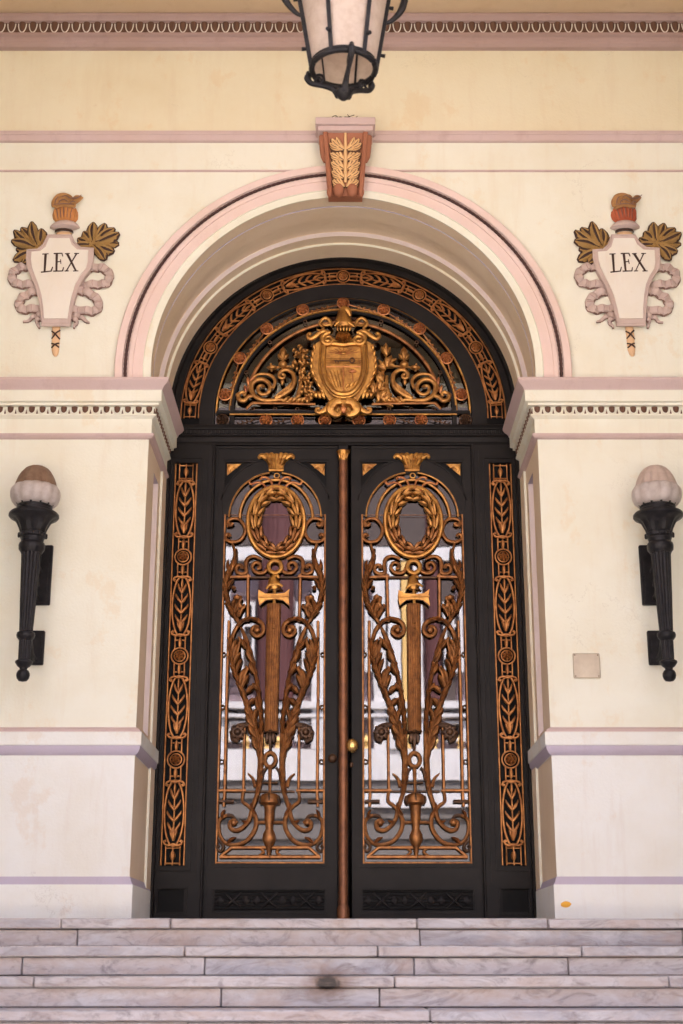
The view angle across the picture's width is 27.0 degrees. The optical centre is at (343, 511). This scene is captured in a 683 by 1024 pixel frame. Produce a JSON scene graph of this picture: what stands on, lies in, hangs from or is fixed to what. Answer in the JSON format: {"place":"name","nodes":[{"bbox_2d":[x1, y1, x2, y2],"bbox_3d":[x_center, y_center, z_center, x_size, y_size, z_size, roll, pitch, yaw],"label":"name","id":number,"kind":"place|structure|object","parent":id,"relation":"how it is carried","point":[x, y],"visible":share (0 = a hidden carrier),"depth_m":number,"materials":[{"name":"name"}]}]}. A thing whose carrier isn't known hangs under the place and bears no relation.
{"place":"outdoors","nodes":[
{"label":"outdoors","id":0,"kind":"place"},
{"label":"plaza","id":1,"kind":"structure","parent":0,"visible":0},
{"bbox_2d":[0,0,682,918],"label":"facade","id":2,"kind":"structure","parent":1,"relation":"on","point":[482,160],"depth_m":9.59,"materials":[{"name":"beige paint"}]},
{"bbox_2d":[8,465,60,681],"bbox_3d":[-1.905,0.382,8.726,0.306,1.361,0.451,0,-18,0],"label":"torch lamp","id":3,"kind":"object","parent":2,"relation":"attached to","point":[35,494],"visible":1,"depth_m":8.67,"materials":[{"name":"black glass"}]},
{"bbox_2d":[7,193,119,356],"bbox_3d":[-1.887,-1.605,9.555,0.747,1.193,0.108,0,-18,0],"label":"torch relief","id":4,"kind":"object","parent":2,"relation":"attached to","point":[61,266],"visible":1,"depth_m":9.55,"materials":[{"name":"painted plaster"},{"name":"gold paint"},{"name":"black paint"}]},
{"bbox_2d":[150,257,536,918],"bbox_3d":[0.000,0.371,9.842,2.524,4.773,0.194,0,-18,0],"label":"door frame","id":5,"kind":"object","parent":2,"relation":"attached to","point":[348,351],"visible":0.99,"depth_m":10.12,"materials":[{"name":"black paint"}]},
{"bbox_2d":[203,445,349,918],"bbox_3d":[-0.429,1.079,9.636,0.951,3.258,0.142,0,-18,0],"label":"entrance door","id":6,"kind":"structure","parent":5,"relation":"attached to","point":[277,750],"depth_m":9.61,"materials":[{"name":"black paint"}]},
{"bbox_2d":[346,446,483,919],"bbox_3d":[0.472,1.076,9.627,0.904,3.258,0.161,0,-18,0],"label":"entrance door","id":7,"kind":"structure","parent":5,"relation":"attached to","point":[412,745],"depth_m":9.61,"materials":[{"name":"brown metal"}]},
{"bbox_2d":[282,0,407,100],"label":"hanging lantern","id":8,"kind":"object","parent":2,"relation":"hanging from","point":[344,41],"visible":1,"depth_m":7.01,"materials":[{"name":"black metal"}]},
{"bbox_2d":[573,653,600,677],"bbox_3d":[1.502,0.948,8.775,0.166,0.155,0.017,0,-18,0],"label":"wall plaque","id":9,"kind":"object","parent":2,"relation":"attached to","point":[586,665],"depth_m":8.77,"materials":[{"name":"stone"}]},
{"bbox_2d":[573,193,681,356],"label":"torch relief","id":10,"kind":"object","parent":2,"relation":"attached to","point":[626,265],"visible":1,"depth_m":9.55,"materials":[{"name":"painted plaster"},{"name":"gold paint"}]},
{"bbox_2d":[631,465,682,681],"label":"torch lamp","id":11,"kind":"object","parent":2,"relation":"attached to","point":[656,495],"visible":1,"depth_m":8.67,"materials":[{"name":"black metal"}]},
{"bbox_2d":[0,918,682,1023],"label":"marble stairs","id":12,"kind":"structure","parent":1,"relation":"on","point":[330,971],"depth_m":7.43,"materials":[{"name":"grey stone"}]}
]}

